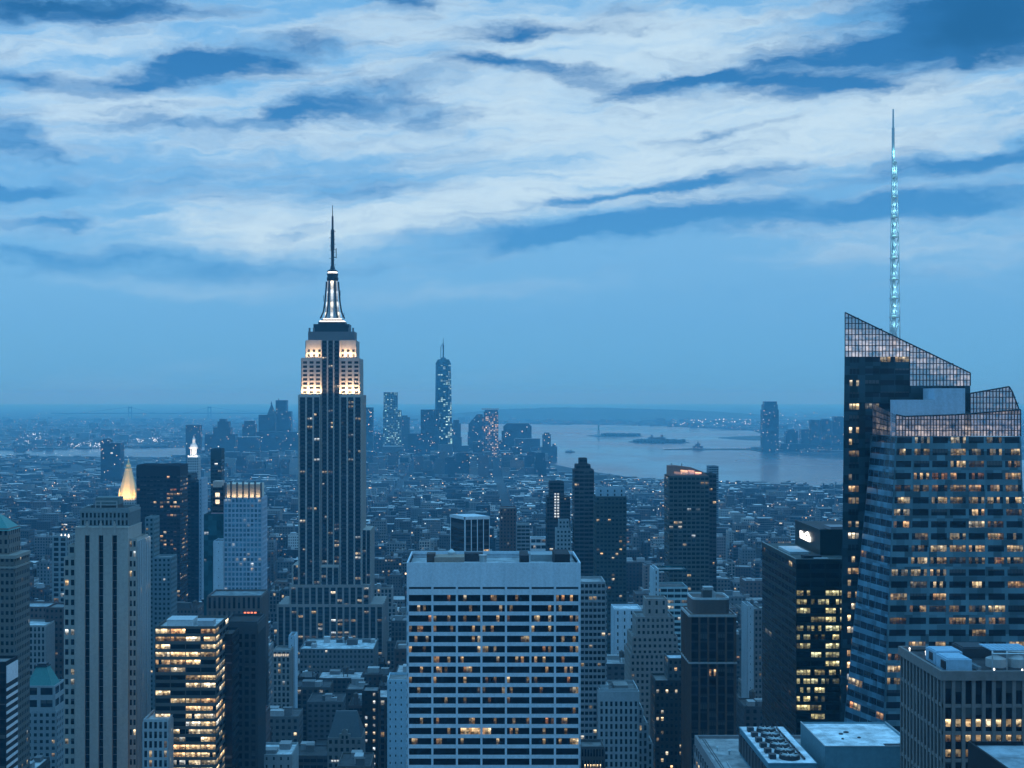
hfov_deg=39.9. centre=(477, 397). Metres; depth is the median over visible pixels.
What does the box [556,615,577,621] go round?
window
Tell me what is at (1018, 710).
window
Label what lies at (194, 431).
skyscraper
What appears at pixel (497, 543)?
apartment tower
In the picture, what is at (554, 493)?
lit stair window
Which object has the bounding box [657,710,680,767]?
window
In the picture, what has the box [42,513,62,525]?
office block
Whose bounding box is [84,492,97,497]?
office block
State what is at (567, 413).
hills
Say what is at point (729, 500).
office block
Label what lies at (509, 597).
window
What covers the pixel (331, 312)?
mast window
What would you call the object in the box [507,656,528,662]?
window
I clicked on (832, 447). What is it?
waterfront tower
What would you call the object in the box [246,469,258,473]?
loft building
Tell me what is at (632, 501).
office block
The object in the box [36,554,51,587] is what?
apartment tower
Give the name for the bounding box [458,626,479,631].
window
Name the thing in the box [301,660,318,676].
window
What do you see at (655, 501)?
office block
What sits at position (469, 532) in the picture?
office block
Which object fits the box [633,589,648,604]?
apartment tower
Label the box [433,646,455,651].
window
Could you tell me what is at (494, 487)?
loft building
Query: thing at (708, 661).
office tower
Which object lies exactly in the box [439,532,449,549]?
apartment tower
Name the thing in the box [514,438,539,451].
skyscraper
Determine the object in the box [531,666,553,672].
window
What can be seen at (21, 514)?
office block
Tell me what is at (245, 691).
office tower
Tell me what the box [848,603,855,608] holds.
window
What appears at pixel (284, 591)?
apartment tower
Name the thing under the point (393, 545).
apartment tower
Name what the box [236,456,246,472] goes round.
apartment tower
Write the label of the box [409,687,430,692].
window
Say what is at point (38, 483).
loft building
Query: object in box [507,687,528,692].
window
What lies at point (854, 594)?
window
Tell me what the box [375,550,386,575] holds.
apartment tower
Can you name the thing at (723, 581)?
apartment tower
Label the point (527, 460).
apartment tower
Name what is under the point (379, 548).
office block
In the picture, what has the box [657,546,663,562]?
apartment tower
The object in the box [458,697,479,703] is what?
window
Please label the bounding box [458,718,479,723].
window
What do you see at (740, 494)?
office block
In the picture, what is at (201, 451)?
apartment tower
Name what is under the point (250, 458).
apartment tower
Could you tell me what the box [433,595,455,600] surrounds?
window
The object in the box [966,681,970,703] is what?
window
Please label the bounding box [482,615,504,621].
window
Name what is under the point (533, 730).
window
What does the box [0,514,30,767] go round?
stone tower
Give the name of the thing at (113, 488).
office block
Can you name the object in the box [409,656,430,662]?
window
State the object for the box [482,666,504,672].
window
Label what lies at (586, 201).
sky
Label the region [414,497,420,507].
office block
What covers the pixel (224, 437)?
skyscraper
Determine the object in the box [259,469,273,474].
loft building
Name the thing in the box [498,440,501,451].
skyscraper
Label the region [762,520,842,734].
office tower
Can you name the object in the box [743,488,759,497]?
office block
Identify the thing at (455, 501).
office block
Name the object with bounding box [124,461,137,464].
loft building
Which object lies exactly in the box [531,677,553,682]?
window
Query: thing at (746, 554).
apartment tower
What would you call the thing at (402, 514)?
office block
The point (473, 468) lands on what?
office block
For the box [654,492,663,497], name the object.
office block
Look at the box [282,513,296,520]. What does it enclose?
office block
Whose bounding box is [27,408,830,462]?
shore lights
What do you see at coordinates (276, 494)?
office block
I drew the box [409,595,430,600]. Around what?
window
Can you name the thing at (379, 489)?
loft building
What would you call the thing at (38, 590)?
apartment tower
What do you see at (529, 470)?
loft building
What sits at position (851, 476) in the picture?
window
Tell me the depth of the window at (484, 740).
594.03 m
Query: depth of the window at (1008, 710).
359.94 m
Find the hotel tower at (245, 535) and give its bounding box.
[224,481,266,588]
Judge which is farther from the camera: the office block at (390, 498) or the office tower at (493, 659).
the office block at (390, 498)
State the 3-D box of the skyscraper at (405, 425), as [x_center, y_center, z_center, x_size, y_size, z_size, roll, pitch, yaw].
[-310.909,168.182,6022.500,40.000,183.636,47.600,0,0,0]
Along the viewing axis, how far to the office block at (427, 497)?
3161.39 m
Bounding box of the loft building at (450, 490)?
[440,489,455,492]
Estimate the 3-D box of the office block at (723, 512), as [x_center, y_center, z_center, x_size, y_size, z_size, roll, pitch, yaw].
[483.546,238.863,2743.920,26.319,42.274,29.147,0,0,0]
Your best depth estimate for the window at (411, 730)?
594.03 m
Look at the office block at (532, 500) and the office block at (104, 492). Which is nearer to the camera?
the office block at (532, 500)
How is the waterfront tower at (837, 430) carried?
on the ground
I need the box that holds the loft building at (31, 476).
[28,474,44,478]
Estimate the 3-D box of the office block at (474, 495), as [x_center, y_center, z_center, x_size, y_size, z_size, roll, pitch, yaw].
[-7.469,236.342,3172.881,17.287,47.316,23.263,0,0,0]
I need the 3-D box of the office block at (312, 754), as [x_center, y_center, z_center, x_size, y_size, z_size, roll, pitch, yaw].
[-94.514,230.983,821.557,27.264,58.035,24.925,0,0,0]
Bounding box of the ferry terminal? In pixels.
[692,442,702,448]
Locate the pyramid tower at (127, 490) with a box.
[118,458,135,503]
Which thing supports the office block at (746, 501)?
on the ground
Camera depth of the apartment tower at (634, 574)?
1561.34 m
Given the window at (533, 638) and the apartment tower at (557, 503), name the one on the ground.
the apartment tower at (557, 503)
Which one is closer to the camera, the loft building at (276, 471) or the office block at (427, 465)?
the loft building at (276, 471)
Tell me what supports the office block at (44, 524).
on the ground
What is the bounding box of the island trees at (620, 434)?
[601,433,640,435]
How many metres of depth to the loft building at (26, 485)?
3769.85 m
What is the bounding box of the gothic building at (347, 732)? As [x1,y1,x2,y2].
[327,710,364,767]
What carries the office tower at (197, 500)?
on the ground
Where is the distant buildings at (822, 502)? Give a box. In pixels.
[0,416,1023,741]
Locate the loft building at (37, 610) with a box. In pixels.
[30,602,61,618]
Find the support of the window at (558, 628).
in the office tower at (493, 659)
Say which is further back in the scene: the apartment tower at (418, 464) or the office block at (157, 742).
the apartment tower at (418, 464)
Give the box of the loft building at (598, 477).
[594,475,606,479]
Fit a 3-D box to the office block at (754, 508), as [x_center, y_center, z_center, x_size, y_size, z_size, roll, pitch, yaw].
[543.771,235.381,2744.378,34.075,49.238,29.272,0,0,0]
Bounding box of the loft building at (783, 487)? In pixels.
[774,485,788,491]
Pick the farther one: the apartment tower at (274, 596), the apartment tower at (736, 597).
the apartment tower at (274, 596)
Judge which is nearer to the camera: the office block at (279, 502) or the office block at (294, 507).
the office block at (294, 507)
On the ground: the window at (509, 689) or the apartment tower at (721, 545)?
the apartment tower at (721, 545)
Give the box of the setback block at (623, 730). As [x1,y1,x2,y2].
[597,680,652,767]
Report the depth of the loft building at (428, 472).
4600.93 m
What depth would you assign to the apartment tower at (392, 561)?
1563.31 m
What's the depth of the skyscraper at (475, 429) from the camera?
6100.00 m
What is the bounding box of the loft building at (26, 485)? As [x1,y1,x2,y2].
[19,484,34,487]
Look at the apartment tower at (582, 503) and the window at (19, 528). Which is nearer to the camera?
the window at (19, 528)
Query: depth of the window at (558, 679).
594.03 m
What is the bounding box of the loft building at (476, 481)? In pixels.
[468,480,483,483]
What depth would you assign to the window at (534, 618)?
594.03 m
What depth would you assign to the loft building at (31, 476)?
4520.72 m
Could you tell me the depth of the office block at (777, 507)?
2732.59 m
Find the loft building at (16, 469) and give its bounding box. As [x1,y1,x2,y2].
[8,468,24,470]
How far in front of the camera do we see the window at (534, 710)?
594.03 m
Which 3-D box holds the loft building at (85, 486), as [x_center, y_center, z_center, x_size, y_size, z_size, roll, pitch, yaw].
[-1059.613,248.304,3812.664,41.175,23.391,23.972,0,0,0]
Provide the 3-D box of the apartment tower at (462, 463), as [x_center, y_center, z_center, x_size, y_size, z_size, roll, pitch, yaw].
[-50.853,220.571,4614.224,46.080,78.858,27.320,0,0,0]
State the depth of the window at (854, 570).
571.97 m
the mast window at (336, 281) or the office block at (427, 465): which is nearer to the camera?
the mast window at (336, 281)
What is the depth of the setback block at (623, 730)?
699.90 m
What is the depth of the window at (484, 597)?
594.03 m
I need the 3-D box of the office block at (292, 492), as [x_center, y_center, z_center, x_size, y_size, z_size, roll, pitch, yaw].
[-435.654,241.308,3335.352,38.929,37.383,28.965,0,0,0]
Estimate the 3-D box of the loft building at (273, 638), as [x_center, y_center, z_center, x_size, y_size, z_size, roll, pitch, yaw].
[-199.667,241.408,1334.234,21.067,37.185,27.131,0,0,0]
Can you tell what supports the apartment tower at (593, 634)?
on the ground
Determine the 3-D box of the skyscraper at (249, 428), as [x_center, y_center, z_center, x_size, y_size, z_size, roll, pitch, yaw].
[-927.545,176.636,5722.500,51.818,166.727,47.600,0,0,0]
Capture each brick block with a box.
[264,740,298,767]
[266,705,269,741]
[387,672,406,767]
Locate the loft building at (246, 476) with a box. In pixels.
[241,474,253,478]
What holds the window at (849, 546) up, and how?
in the glass tower at (933, 537)
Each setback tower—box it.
[64,496,150,767]
[624,595,680,735]
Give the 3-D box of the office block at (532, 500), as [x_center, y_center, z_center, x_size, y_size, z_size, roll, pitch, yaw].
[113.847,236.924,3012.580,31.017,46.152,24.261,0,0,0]
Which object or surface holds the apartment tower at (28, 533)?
on the ground
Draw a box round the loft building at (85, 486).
[78,485,94,488]
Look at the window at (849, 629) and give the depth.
571.97 m
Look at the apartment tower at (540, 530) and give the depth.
1963.99 m
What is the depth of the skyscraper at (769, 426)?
6747.40 m
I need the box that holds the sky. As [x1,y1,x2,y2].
[0,0,1023,403]
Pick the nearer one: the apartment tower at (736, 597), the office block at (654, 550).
the apartment tower at (736, 597)
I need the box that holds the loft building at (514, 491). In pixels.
[509,489,520,500]
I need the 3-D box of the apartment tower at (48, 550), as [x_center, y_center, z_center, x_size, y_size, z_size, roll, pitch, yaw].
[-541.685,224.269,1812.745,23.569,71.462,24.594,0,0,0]
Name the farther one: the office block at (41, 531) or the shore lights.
the shore lights
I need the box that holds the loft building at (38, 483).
[23,482,43,485]
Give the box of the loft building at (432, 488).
[426,487,439,489]
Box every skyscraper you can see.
[101,438,123,482]
[186,425,201,462]
[205,419,237,452]
[238,437,260,451]
[242,421,256,436]
[257,432,297,451]
[259,401,275,431]
[275,399,291,431]
[277,205,387,663]
[366,407,373,450]
[374,433,382,451]
[382,446,402,453]
[383,392,401,445]
[402,415,409,452]
[408,433,420,455]
[421,410,438,455]
[435,338,452,453]
[438,444,451,455]
[452,420,461,451]
[462,445,468,450]
[468,414,482,450]
[473,442,521,455]
[482,408,498,458]
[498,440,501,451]
[502,423,531,449]
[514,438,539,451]
[530,447,543,452]
[542,432,550,459]
[551,443,556,459]
[760,401,778,451]
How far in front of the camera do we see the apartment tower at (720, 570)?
1488.82 m
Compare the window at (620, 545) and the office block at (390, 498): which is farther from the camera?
the office block at (390, 498)
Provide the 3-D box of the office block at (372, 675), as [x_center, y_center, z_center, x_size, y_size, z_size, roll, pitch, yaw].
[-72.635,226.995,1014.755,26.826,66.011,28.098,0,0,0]
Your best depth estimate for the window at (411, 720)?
594.03 m
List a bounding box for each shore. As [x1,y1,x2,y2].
[664,448,759,449]
[719,436,759,439]
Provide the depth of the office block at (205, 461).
4763.21 m
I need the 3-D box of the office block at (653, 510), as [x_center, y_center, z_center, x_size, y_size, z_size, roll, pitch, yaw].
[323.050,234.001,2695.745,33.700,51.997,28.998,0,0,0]
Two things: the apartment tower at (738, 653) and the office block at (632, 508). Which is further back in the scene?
the office block at (632, 508)
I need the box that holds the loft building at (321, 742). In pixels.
[315,739,327,744]
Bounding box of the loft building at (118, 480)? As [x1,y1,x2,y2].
[113,478,122,482]
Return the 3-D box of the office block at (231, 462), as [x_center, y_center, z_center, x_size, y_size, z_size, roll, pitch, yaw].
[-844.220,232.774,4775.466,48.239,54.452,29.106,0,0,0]
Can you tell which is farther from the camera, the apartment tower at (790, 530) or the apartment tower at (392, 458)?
the apartment tower at (392, 458)
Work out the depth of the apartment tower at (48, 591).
1373.42 m
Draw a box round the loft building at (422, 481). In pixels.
[417,479,429,484]
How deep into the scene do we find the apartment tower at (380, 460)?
4649.07 m
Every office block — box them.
[0,491,10,497]
[0,497,12,506]
[8,507,21,513]
[14,500,33,508]
[15,511,36,519]
[17,524,30,528]
[18,491,30,497]
[19,518,41,529]
[30,755,49,767]
[31,501,50,509]
[31,513,43,517]
[35,530,46,533]
[37,520,54,531]
[40,507,51,512]
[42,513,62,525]
[50,526,60,532]
[51,501,64,508]
[52,491,68,495]
[58,487,70,493]
[60,503,70,512]
[66,497,76,502]
[68,502,85,506]
[70,492,83,496]
[73,506,84,516]
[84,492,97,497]
[85,498,95,505]
[92,489,111,495]
[104,487,119,492]
[142,710,173,767]
[155,616,228,767]
[201,459,209,463]
[207,589,268,704]
[225,458,236,473]
[248,461,264,468]
[266,492,285,497]
[267,496,275,505]
[267,509,281,520]
[267,519,275,528]
[270,706,302,744]
[271,622,276,637]
[272,458,279,468]
[274,499,288,506]
[276,556,293,579]
[277,568,289,578]
[280,459,289,474]
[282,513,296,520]
[282,546,297,558]
[286,491,297,495]
[289,458,297,476]
[289,498,297,505]
[290,503,297,512]
[298,668,317,679]
[298,679,333,740]
[299,741,326,767]
[307,693,345,741]
[317,665,363,692]
[363,666,393,684]
[366,455,376,462]
[368,463,378,473]
[369,507,387,514]
[374,502,388,506]
[375,544,386,555]
[376,511,385,518]
[378,656,386,667]
[379,674,388,688]
[384,515,396,522]
[385,465,395,469]
[387,495,398,503]
[387,523,394,535]
[394,518,410,529]
[395,547,406,555]
[398,457,408,462]
[398,506,410,517]
[399,511,405,517]
[399,602,406,614]
[402,491,418,496]
[406,498,413,505]
[411,508,423,520]
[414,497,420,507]
[418,514,426,525]
[421,503,437,508]
[423,461,432,469]
[423,494,430,500]
[424,509,439,517]
[430,539,438,549]
[434,458,444,476]
[442,507,457,517]
[446,512,455,523]
[447,493,468,498]
[447,499,458,506]
[450,514,489,550]
[457,499,465,508]
[469,461,477,474]
[469,501,479,511]
[471,492,477,499]
[471,512,486,516]
[476,504,489,515]
[484,495,500,505]
[485,491,498,494]
[490,517,496,528]
[501,457,511,474]
[502,467,509,476]
[510,460,523,469]
[513,496,523,505]
[519,506,534,521]
[521,510,530,521]
[524,497,538,503]
[526,519,538,528]
[531,492,542,500]
[533,503,539,509]
[533,513,545,522]
[611,604,641,653]
[627,499,636,505]
[627,507,640,511]
[627,513,640,525]
[627,592,632,603]
[633,493,653,498]
[635,509,650,518]
[637,496,653,501]
[637,506,655,515]
[638,525,658,533]
[641,519,657,525]
[647,498,651,505]
[647,555,656,562]
[649,565,687,650]
[652,498,663,507]
[653,547,656,555]
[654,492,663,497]
[657,523,663,529]
[694,721,899,767]
[717,526,729,536]
[717,558,734,576]
[719,502,725,508]
[719,509,733,516]
[721,519,732,528]
[724,495,734,506]
[726,528,733,558]
[729,492,744,497]
[729,508,743,513]
[731,513,745,522]
[735,559,750,577]
[736,678,740,698]
[736,699,736,734]
[739,518,753,523]
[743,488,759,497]
[743,498,757,507]
[744,594,761,603]
[747,505,766,512]
[750,494,765,504]
[756,545,761,559]
[762,487,779,492]
[766,491,786,497]
[766,495,776,508]
[767,509,777,517]
[774,506,788,513]
[774,514,786,520]
[776,521,783,526]
[780,508,794,515]
[784,522,793,527]
[785,515,801,522]
[788,501,802,508]
[790,509,807,515]
[898,642,1023,767]
[968,741,1023,767]
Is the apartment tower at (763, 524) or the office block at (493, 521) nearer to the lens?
the apartment tower at (763, 524)
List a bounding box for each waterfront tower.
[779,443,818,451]
[784,429,797,442]
[799,429,808,442]
[808,420,819,444]
[817,445,842,449]
[820,419,830,444]
[831,416,843,444]
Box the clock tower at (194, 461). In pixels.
[187,437,200,479]
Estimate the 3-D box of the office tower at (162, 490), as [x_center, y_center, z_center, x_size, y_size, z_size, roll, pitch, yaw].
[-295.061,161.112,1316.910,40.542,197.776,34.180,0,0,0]
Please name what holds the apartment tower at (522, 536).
on the ground
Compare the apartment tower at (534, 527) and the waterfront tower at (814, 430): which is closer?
the apartment tower at (534, 527)
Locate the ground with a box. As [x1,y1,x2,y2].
[0,404,1023,505]
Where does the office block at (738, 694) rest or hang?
on the ground
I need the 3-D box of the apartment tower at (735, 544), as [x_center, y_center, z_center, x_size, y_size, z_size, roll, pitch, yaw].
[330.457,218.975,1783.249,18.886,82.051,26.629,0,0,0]
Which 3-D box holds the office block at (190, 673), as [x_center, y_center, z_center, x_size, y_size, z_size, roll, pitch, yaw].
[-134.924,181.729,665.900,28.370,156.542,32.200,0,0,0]
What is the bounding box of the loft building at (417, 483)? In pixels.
[404,481,419,487]
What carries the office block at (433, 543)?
on the ground
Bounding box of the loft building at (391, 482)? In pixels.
[381,480,394,487]
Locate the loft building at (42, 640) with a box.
[30,619,54,677]
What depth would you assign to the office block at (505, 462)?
4732.48 m
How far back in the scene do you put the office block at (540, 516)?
2524.61 m
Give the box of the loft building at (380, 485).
[371,483,388,488]
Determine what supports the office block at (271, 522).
on the ground
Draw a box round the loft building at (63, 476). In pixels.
[55,474,72,478]
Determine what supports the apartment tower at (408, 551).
on the ground
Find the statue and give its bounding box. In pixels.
[594,423,601,435]
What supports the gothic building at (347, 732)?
on the ground
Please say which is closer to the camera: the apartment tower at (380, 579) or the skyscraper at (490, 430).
the apartment tower at (380, 579)
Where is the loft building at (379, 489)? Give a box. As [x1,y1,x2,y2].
[371,487,386,496]
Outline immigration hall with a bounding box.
[648,435,665,439]
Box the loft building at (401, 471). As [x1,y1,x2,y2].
[395,469,405,475]
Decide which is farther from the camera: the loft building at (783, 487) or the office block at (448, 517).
the loft building at (783, 487)
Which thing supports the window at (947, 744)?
in the office block at (955, 697)
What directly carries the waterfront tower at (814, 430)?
on the ground
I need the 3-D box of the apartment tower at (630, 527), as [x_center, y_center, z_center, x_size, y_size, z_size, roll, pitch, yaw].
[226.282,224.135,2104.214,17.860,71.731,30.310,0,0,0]
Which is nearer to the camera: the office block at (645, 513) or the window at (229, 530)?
the window at (229, 530)
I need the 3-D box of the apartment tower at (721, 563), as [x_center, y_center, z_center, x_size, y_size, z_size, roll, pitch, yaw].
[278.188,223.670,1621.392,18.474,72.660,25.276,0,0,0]
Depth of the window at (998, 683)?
359.94 m
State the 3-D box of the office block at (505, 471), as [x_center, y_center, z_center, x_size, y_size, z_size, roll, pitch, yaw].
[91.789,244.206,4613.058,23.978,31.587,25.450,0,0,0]
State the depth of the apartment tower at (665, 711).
744.85 m
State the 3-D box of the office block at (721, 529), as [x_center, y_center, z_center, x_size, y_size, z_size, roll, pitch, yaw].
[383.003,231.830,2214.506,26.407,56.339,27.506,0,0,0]
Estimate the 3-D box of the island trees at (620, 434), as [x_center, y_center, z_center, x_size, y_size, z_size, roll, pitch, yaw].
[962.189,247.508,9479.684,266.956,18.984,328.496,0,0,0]
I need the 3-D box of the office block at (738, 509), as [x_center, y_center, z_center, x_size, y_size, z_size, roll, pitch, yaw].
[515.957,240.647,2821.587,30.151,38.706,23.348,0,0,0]
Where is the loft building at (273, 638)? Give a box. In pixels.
[271,633,276,647]
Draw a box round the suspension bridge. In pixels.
[51,407,267,418]
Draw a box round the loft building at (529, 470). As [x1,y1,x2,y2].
[525,467,533,474]
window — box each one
[9,528,27,767]
[130,610,135,764]
[146,517,176,709]
[225,519,260,588]
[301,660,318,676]
[330,280,332,317]
[336,281,339,317]
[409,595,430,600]
[409,605,430,611]
[409,615,430,621]
[409,626,430,631]
[409,636,430,641]
[409,646,430,651]
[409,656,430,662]
[409,666,430,672]
[409,677,430,682]
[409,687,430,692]
[409,697,430,703]
[409,707,430,713]
[409,718,430,723]
[409,728,430,733]
[409,738,577,764]
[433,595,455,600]
[433,605,455,611]
[433,615,455,621]
[433,626,455,631]
[433,636,455,641]
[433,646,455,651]
[433,656,455,662]
[433,666,455,672]
[433,677,455,682]
[433,687,455,692]
[433,697,455,703]
[433,707,455,713]
[433,718,455,723]
[433,728,455,733]
[458,595,479,600]
[458,605,479,611]
[458,615,479,621]
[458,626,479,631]
[458,636,479,641]
[458,646,479,651]
[458,656,479,662]
[458,666,479,672]
[458,677,479,682]
[458,687,479,692]
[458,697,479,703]
[458,707,479,713]
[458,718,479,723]
[458,728,479,733]
[458,738,479,743]
[482,595,504,600]
[482,605,504,611]
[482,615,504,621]
[482,626,504,631]
[482,636,504,641]
[482,646,504,651]
[482,656,504,662]
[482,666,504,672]
[482,677,504,682]
[482,687,504,692]
[482,697,504,703]
[482,707,504,713]
[482,718,504,723]
[482,728,504,733]
[482,738,504,743]
[507,595,528,600]
[507,605,528,611]
[507,615,528,621]
[507,626,528,631]
[507,636,528,641]
[507,646,528,651]
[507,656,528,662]
[507,666,528,672]
[507,677,528,682]
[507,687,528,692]
[507,697,528,703]
[507,707,528,713]
[507,718,528,723]
[507,728,528,733]
[531,595,553,600]
[531,605,553,611]
[531,615,553,621]
[531,626,553,631]
[531,636,553,641]
[531,646,553,651]
[531,656,553,662]
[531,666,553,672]
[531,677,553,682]
[531,687,553,692]
[531,697,553,703]
[531,707,553,713]
[531,718,553,723]
[531,728,553,733]
[554,493,558,517]
[556,595,577,600]
[556,605,577,611]
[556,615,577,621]
[556,626,577,631]
[556,636,577,641]
[556,646,577,651]
[556,656,577,662]
[556,666,577,672]
[556,677,577,682]
[556,687,577,692]
[556,697,577,703]
[556,707,577,713]
[556,718,577,723]
[556,728,577,733]
[595,497,625,651]
[628,619,675,719]
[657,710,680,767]
[847,627,852,632]
[848,509,858,514]
[848,521,858,526]
[848,533,858,538]
[848,545,858,549]
[848,556,857,561]
[848,568,857,573]
[848,580,857,585]
[848,592,856,596]
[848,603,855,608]
[848,615,853,620]
[849,357,858,409]
[849,415,858,420]
[849,427,858,432]
[849,439,858,444]
[849,451,858,455]
[849,462,858,467]
[849,474,858,479]
[849,486,858,491]
[849,498,858,502]
[945,681,950,703]
[945,708,950,730]
[945,735,950,758]
[945,762,950,767]
[955,681,960,703]
[955,708,960,730]
[955,735,960,758]
[955,762,960,767]
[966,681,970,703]
[966,708,970,730]
[976,681,981,703]
[976,708,981,730]
[986,681,991,703]
[986,708,991,730]
[996,681,1001,703]
[996,708,1001,730]
[1006,681,1011,703]
[1006,708,1011,730]
[1016,681,1021,703]
[1016,708,1021,730]
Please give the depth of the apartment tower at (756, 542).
1893.74 m
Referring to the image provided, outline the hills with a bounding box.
[374,407,831,420]
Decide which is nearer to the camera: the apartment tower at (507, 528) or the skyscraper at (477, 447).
the apartment tower at (507, 528)
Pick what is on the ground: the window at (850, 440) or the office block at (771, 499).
the office block at (771, 499)
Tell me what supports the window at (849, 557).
in the glass tower at (933, 537)
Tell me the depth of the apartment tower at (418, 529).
2040.64 m
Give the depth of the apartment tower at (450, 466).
4601.63 m
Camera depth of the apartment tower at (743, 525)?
2121.41 m
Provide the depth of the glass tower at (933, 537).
540.10 m
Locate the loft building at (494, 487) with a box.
[480,485,496,489]
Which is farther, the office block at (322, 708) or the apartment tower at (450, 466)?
the apartment tower at (450, 466)
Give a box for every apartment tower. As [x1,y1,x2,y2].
[20,529,34,554]
[20,538,32,554]
[20,542,29,549]
[30,555,37,560]
[30,561,35,576]
[30,576,33,598]
[30,583,49,601]
[34,531,54,560]
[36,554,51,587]
[44,587,51,601]
[45,544,51,559]
[52,533,74,602]
[61,519,77,532]
[145,515,176,710]
[177,600,203,615]
[197,450,205,453]
[204,480,224,615]
[211,448,224,511]
[225,452,238,457]
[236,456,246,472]
[246,456,255,466]
[267,513,277,521]
[267,535,276,559]
[267,549,275,581]
[267,566,270,590]
[269,584,281,623]
[269,641,273,705]
[270,534,287,557]
[272,632,297,707]
[274,523,294,534]
[274,578,291,587]
[281,583,290,599]
[288,532,297,547]
[337,750,373,767]
[346,678,368,709]
[348,692,361,720]
[362,685,379,767]
[370,517,388,542]
[373,456,384,468]
[375,529,381,543]
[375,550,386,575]
[375,574,385,583]
[375,583,396,636]
[380,689,386,767]
[382,552,403,584]
[387,538,405,554]
[387,612,406,671]
[388,452,397,468]
[390,570,404,595]
[392,530,411,549]
[394,642,406,671]
[396,664,406,671]
[400,520,411,533]
[401,583,406,606]
[403,549,425,559]
[414,456,423,472]
[414,525,425,549]
[417,530,430,549]
[419,534,429,549]
[422,518,440,537]
[426,546,448,550]
[439,451,446,460]
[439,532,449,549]
[445,457,454,476]
[455,453,468,473]
[478,455,488,476]
[490,526,494,550]
[496,529,498,550]
[499,506,515,550]
[516,522,529,550]
[524,455,530,468]
[527,452,534,466]
[530,536,545,550]
[533,523,545,535]
[534,453,545,475]
[536,525,545,536]
[546,480,569,550]
[555,519,570,550]
[572,457,593,575]
[581,576,606,738]
[581,739,604,767]
[593,487,626,653]
[606,650,623,679]
[627,523,633,542]
[627,545,638,559]
[627,558,653,593]
[631,530,650,554]
[631,533,641,557]
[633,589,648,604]
[638,562,656,589]
[642,538,650,559]
[650,532,663,543]
[650,653,680,767]
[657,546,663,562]
[664,463,708,591]
[704,472,716,591]
[707,465,718,522]
[717,534,725,558]
[717,560,725,567]
[717,567,729,577]
[717,572,730,592]
[724,590,745,606]
[729,539,747,561]
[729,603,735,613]
[731,576,743,590]
[732,522,754,531]
[735,529,751,540]
[735,599,761,627]
[736,629,740,692]
[737,689,761,734]
[738,545,755,563]
[740,575,761,595]
[744,532,770,546]
[751,559,760,576]
[752,538,766,548]
[754,517,774,533]
[771,534,790,542]
[777,526,786,535]
[787,524,794,536]
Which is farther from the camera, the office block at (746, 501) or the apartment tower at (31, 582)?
the office block at (746, 501)
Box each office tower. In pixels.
[0,655,17,767]
[30,662,63,767]
[136,463,187,601]
[188,472,207,602]
[213,538,223,590]
[225,613,265,767]
[407,549,580,767]
[681,586,736,767]
[741,601,761,697]
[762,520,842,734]
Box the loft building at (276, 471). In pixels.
[273,468,279,476]
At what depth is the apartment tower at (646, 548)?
1852.66 m
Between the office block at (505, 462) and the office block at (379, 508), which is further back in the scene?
the office block at (505, 462)
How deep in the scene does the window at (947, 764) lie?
359.94 m
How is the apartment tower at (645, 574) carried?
on the ground
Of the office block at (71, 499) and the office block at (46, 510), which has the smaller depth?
the office block at (46, 510)
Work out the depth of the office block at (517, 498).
3129.56 m
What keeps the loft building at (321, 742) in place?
on the ground
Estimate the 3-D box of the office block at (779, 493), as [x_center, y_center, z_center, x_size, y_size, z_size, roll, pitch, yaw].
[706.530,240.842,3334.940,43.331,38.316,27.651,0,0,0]
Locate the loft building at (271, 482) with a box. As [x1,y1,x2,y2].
[262,480,277,485]
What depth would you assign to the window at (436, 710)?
594.03 m
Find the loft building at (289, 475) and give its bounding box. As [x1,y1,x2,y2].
[280,474,295,477]
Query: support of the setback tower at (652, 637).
on the ground
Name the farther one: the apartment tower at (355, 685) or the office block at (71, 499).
the office block at (71, 499)
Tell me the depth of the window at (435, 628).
594.03 m
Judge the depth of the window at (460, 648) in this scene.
594.03 m
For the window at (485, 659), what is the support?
in the office tower at (493, 659)
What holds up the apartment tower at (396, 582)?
on the ground
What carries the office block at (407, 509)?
on the ground
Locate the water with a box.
[0,424,1023,491]
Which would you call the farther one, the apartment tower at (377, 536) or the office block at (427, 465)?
the office block at (427, 465)
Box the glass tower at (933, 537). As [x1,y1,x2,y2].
[840,109,1023,731]
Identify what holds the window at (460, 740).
in the office tower at (493, 659)
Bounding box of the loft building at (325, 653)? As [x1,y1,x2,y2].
[299,634,377,676]
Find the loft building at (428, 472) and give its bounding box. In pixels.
[423,470,433,476]
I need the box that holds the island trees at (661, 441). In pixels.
[633,439,685,442]
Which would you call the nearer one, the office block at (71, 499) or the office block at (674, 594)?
the office block at (674, 594)
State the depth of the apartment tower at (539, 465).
4600.54 m
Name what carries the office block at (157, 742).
on the ground
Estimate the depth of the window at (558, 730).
594.03 m
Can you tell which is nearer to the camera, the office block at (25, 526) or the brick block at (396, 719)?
the brick block at (396, 719)
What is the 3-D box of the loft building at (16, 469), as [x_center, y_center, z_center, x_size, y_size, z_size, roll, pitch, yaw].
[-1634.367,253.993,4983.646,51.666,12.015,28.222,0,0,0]
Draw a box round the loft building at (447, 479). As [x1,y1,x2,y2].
[438,477,450,481]
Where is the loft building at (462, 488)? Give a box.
[446,486,464,490]
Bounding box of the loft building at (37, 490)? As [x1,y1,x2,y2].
[22,488,41,493]
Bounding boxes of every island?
[587,435,641,436]
[629,441,689,443]
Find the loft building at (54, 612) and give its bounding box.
[45,603,63,678]
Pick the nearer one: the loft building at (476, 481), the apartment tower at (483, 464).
the loft building at (476, 481)
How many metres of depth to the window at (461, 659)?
594.03 m

